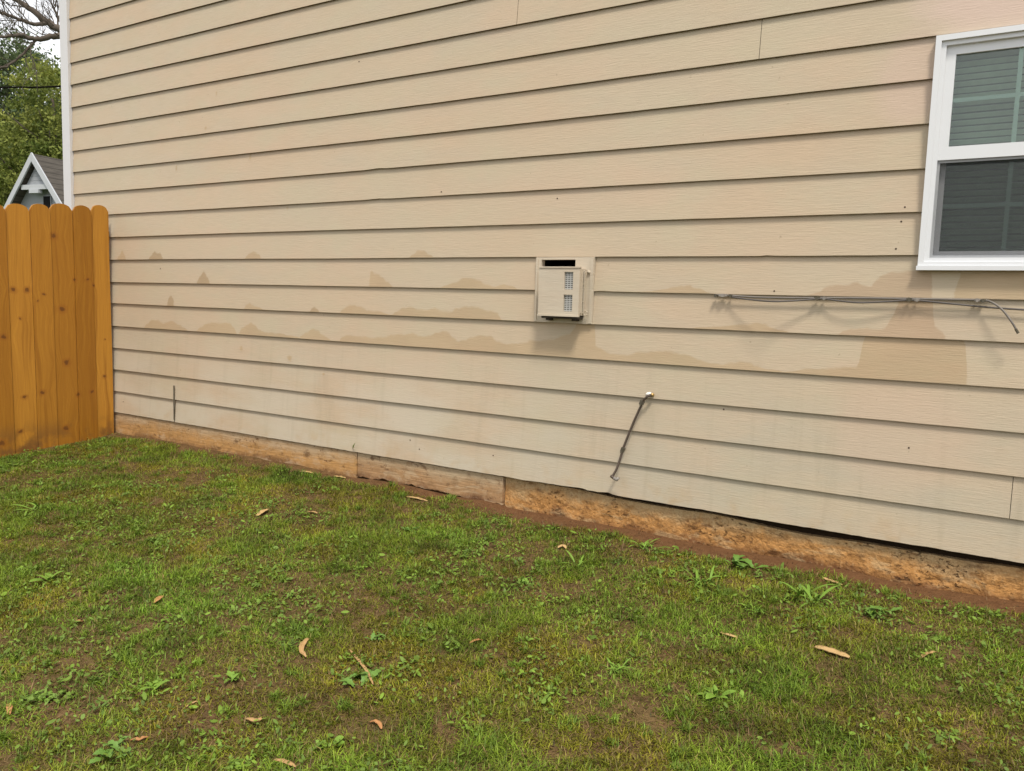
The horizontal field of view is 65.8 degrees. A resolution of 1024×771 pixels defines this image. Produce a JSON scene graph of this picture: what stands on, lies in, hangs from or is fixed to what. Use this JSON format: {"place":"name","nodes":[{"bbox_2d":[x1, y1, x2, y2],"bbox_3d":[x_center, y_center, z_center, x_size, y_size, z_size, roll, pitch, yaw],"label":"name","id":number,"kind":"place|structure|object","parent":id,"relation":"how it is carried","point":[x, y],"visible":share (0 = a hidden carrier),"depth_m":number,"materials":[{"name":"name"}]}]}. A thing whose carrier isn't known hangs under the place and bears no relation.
{"place":"outdoors","nodes":[
{"label":"outdoors","id":0,"kind":"place"},
{"bbox_2d":[0,0,60,102],"label":"sky","id":1,"kind":"structure","parent":0,"point":[47,45],"materials":[{"name":"white"}]},
{"bbox_2d":[0,431,1023,770],"bbox_3d":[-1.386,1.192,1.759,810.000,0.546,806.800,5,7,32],"label":"ground","id":2,"kind":"structure","parent":0,"point":[778,561],"depth_m":2.97,"materials":[{"name":"green plant"}]},
{"bbox_2d":[6,703,12,714],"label":"dead leaf","id":3,"kind":"object","parent":2,"relation":"on","point":[8,707],"visible":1,"depth_m":2.56,"materials":[{"name":"beige plant"}]},
{"bbox_2d":[0,138,25,197],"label":"tree","id":4,"kind":"object","parent":2,"relation":"on","point":[10,158],"visible":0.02,"depth_m":44.50,"materials":[{"name":"green plant"}]},
{"bbox_2d":[0,0,59,95],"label":"bare tree","id":5,"kind":"object","parent":2,"relation":"on","point":[46,21],"visible":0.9,"depth_m":22.01,"materials":[{"name":"grey plant"}]},
{"bbox_2d":[0,19,61,198],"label":"tree","id":6,"kind":"object","parent":2,"relation":"on","point":[5,55],"visible":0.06,"depth_m":49.56,"materials":[{"name":"green plant"}]},
{"bbox_2d":[0,51,62,206],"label":"tree","id":7,"kind":"object","parent":2,"relation":"on","point":[49,119],"visible":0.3,"depth_m":40.59,"materials":[{"name":"green plant"}]},
{"bbox_2d":[13,502,51,515],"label":"weed","id":8,"kind":"object","parent":2,"relation":"on","point":[35,504],"visible":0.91,"depth_m":4.52,"materials":[{"name":"green plant"}]},
{"bbox_2d":[3,152,63,209],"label":"cottage","id":9,"kind":"structure","parent":2,"relation":"on","point":[40,180],"depth_m":33.87,"materials":[{"name":"grey"}]},
{"bbox_2d":[43,195,51,208],"bbox_3d":[-19.992,-7.078,34.072,0.480,2.200,0.068,4,6,21],"label":"window","id":10,"kind":"structure","parent":9,"relation":"in","point":[47,199],"depth_m":33.93,"materials":[{"name":"black glass"}]},
{"bbox_2d":[29,571,61,581],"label":"weed","id":11,"kind":"object","parent":2,"relation":"on","point":[45,577],"visible":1,"depth_m":3.56,"materials":[{"name":"green plant"}]},
{"bbox_2d":[27,689,65,701],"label":"weed","id":12,"kind":"object","parent":2,"relation":"on","point":[50,691],"visible":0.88,"depth_m":2.63,"materials":[{"name":"green plant"}]},
{"bbox_2d":[0,203,113,456],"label":"wooden fence","id":13,"kind":"object","parent":2,"relation":"on","point":[56,376],"visible":0.95,"depth_m":6.02,"materials":[{"name":"orange wood"}]},
{"bbox_2d":[88,736,130,763],"bbox_3d":[-1.165,1.067,2.318,0.106,0.028,0.123,1,6,-9],"label":"weed","id":14,"kind":"object","parent":2,"relation":"on","point":[112,743],"visible":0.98,"depth_m":2.31,"materials":[{"name":"green plant"}]},
{"bbox_2d":[129,736,147,740],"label":"dead leaf","id":15,"kind":"object","parent":2,"relation":"on","point":[140,738],"visible":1,"depth_m":2.37,"materials":[{"name":"beige plant"}]},
{"bbox_2d":[140,679,169,693],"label":"weed","id":16,"kind":"object","parent":2,"relation":"on","point":[152,685],"visible":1,"depth_m":2.66,"materials":[{"name":"green plant"}]},
{"bbox_2d":[224,671,238,681],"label":"weed","id":17,"kind":"object","parent":2,"relation":"on","point":[230,674],"visible":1,"depth_m":2.71,"materials":[{"name":"green plant"}]},
{"bbox_2d":[246,717,262,722],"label":"dead leaf","id":18,"kind":"object","parent":2,"relation":"on","point":[251,719],"visible":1,"depth_m":2.48,"materials":[{"name":"beige plant"}]},
{"bbox_2d":[256,509,268,515],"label":"dead leaf","id":19,"kind":"object","parent":2,"relation":"on","point":[262,511],"visible":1,"depth_m":4.46,"materials":[{"name":"beige plant"}]},
{"bbox_2d":[274,758,295,766],"bbox_3d":[-0.654,1.083,2.275,0.079,0.012,0.017,4,6,24],"label":"bark strip","id":20,"kind":"object","parent":2,"relation":"on","point":[290,763],"visible":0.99,"depth_m":2.27,"materials":[{"name":"plant"}]},
{"bbox_2d":[299,638,309,656],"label":"dead leaf","id":21,"kind":"object","parent":2,"relation":"on","point":[302,645],"visible":1,"depth_m":2.91,"materials":[{"name":"beige plant"}]},
{"bbox_2d":[316,735,353,748],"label":"weed","id":22,"kind":"object","parent":2,"relation":"on","point":[340,737],"visible":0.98,"depth_m":2.37,"materials":[{"name":"green plant"}]},
{"bbox_2d":[338,669,380,686],"bbox_3d":[-0.518,1.000,2.708,0.153,0.030,0.096,-1,6,-22],"label":"weed","id":23,"kind":"object","parent":2,"relation":"on","point":[346,680],"visible":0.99,"depth_m":2.71,"materials":[{"name":"green plant"}]},
{"bbox_2d":[349,649,373,683],"bbox_3d":[-0.530,0.991,2.798,0.014,0.016,0.273,-1,7,-28],"label":"bark strip","id":24,"kind":"object","parent":2,"relation":"on","point":[360,663],"visible":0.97,"depth_m":2.79,"materials":[{"name":"beige plant"}]},
{"bbox_2d":[370,719,381,728],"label":"dead leaf","id":25,"kind":"object","parent":2,"relation":"on","point":[378,722],"visible":1,"depth_m":2.46,"materials":[{"name":"orange plant"}]},
{"bbox_2d":[364,632,390,640],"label":"weed","id":26,"kind":"object","parent":2,"relation":"on","point":[373,635],"visible":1,"depth_m":2.99,"materials":[{"name":"green plant"}]},
{"bbox_2d":[401,526,418,531],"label":"weed","id":27,"kind":"object","parent":2,"relation":"on","point":[405,528],"visible":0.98,"depth_m":4.16,"materials":[{"name":"green plant"}]},
{"bbox_2d":[407,496,427,500],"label":"dead leaf","id":28,"kind":"object","parent":2,"relation":"on","point":[417,498],"visible":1,"depth_m":4.70,"materials":[{"name":"beige plant"}]},
{"bbox_2d":[0,434,1021,770],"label":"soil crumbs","id":29,"kind":"object","parent":2,"relation":"on","point":[450,610],"visible":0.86,"depth_m":3.24,"materials":[{"name":"brown soil"}]},
{"bbox_2d":[0,433,1023,770],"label":"ground weeds","id":30,"kind":"object","parent":2,"relation":"on","point":[380,681],"visible":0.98,"depth_m":3.10,"materials":[{"name":"green plant"}]},
{"bbox_2d":[0,433,1023,770],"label":"dead thatch","id":31,"kind":"object","parent":2,"relation":"on","point":[444,635],"visible":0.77,"depth_m":2.97,"materials":[{"name":"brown plant"}]},
{"bbox_2d":[520,577,529,583],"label":"weed","id":32,"kind":"object","parent":2,"relation":"on","point":[526,580],"visible":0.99,"depth_m":3.49,"materials":[{"name":"green plant"}]},
{"bbox_2d":[59,0,1023,601],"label":"house","id":33,"kind":"structure","parent":2,"relation":"on","point":[337,228],"depth_m":4.13,"materials":[{"name":"beige paint"}]},
{"bbox_2d":[173,385,174,419],"bbox_3d":[-2.598,0.132,6.082,0.011,0.266,0.012,5,7,32],"label":"metal rod","id":34,"kind":"object","parent":33,"relation":"attached to","point":[173,402],"visible":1,"depth_m":6.08,"materials":[{"name":"beige metal"}]},
{"bbox_2d":[534,257,595,323],"bbox_3d":[0.363,-0.522,4.377,0.351,0.350,0.502,5,7,32],"label":"utility box","id":35,"kind":"object","parent":33,"relation":"attached to","point":[564,290],"visible":1,"depth_m":4.17,"materials":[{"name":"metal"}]},
{"bbox_2d":[610,392,653,480],"bbox_3d":[0.619,0.264,4.071,0.209,0.473,0.058,4,6,21],"label":"conduit cable","id":36,"kind":"object","parent":33,"relation":"attached to","point":[641,403],"visible":1,"depth_m":4.08,"materials":[{"name":"grey metal"}]},
{"bbox_2d":[714,294,1023,333],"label":"wall cable","id":37,"kind":"object","parent":33,"relation":"attached to","point":[892,300],"depth_m":3.40,"materials":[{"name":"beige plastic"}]},
{"bbox_2d":[916,24,1023,270],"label":"window","id":38,"kind":"structure","parent":33,"relation":"in","point":[950,49],"depth_m":3.26,"materials":[{"name":"white plastic"}]},
{"bbox_2d":[559,550,590,567],"bbox_3d":[0.297,0.816,3.679,0.168,0.058,0.152,1,6,-7],"label":"weed","id":39,"kind":"object","parent":2,"relation":"on","point":[580,562],"visible":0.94,"depth_m":3.69,"materials":[{"name":"green plant"}]},
{"bbox_2d":[603,657,634,674],"bbox_3d":[0.364,0.976,2.743,0.128,0.037,0.121,2,6,5],"label":"weed","id":40,"kind":"object","parent":2,"relation":"on","point":[619,668],"visible":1,"depth_m":2.74,"materials":[{"name":"green plant"}]},
{"bbox_2d":[628,539,669,550],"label":"weed","id":41,"kind":"object","parent":2,"relation":"on","point":[646,542],"visible":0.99,"depth_m":3.90,"materials":[{"name":"green plant"}]},
{"bbox_2d":[684,565,722,589],"bbox_3d":[0.845,0.846,3.471,0.211,0.067,0.199,5,7,32],"label":"weed","id":42,"kind":"object","parent":2,"relation":"on","point":[697,575],"visible":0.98,"depth_m":3.48,"materials":[{"name":"green plant"}]},
{"bbox_2d":[696,685,735,698],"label":"weed","id":43,"kind":"object","parent":2,"relation":"on","point":[711,695],"visible":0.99,"depth_m":2.59,"materials":[{"name":"green plant"}]},
{"bbox_2d":[719,631,737,637],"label":"dead leaf","id":44,"kind":"object","parent":2,"relation":"on","point":[731,635],"visible":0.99,"depth_m":2.98,"materials":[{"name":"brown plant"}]},
{"bbox_2d":[725,554,767,568],"bbox_3d":[1.087,0.817,3.689,0.185,0.041,0.159,1,6,-6],"label":"weed","id":45,"kind":"object","parent":2,"relation":"on","point":[736,559],"visible":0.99,"depth_m":3.67,"materials":[{"name":"green plant"}]},
{"bbox_2d":[736,603,764,613],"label":"weed","id":46,"kind":"object","parent":2,"relation":"on","point":[757,609],"visible":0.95,"depth_m":3.19,"materials":[{"name":"green plant"}]},
{"bbox_2d":[778,581,836,608],"bbox_3d":[1.220,0.862,3.288,0.232,0.088,0.236,5,7,32],"label":"weed","id":47,"kind":"object","parent":2,"relation":"on","point":[807,591],"visible":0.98,"depth_m":3.29,"materials":[{"name":"green plant"}]},
{"bbox_2d":[814,645,849,657],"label":"dead leaf","id":48,"kind":"object","parent":2,"relation":"on","point":[832,650],"visible":1,"depth_m":2.85,"materials":[{"name":"beige plant"}]},
{"bbox_2d":[823,577,842,584],"bbox_3d":[1.407,0.860,3.482,0.024,0.013,0.095,-3,7,-37],"label":"wood chip","id":49,"kind":"object","parent":2,"relation":"on","point":[832,580],"visible":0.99,"depth_m":3.48,"materials":[{"name":"beige wood"}]},
{"bbox_2d":[864,605,901,619],"bbox_3d":[1.480,0.899,3.167,0.148,0.030,0.112,-4,8,-42],"label":"weed","id":50,"kind":"object","parent":2,"relation":"on","point":[872,607],"visible":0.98,"depth_m":3.17,"materials":[{"name":"green plant"}]},
{"bbox_3d":[-10.678,-8.192,34.731,0.319,11.487,0.311,5,7,32],"label":"utility pole","id":51,"kind":"object","parent":2,"relation":"on","visible":0},
{"bbox_2d":[0,85,60,87],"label":"power line","id":52,"kind":"object","parent":51,"relation":"attached to","point":[31,86],"visible":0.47,"depth_m":29.45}
]}

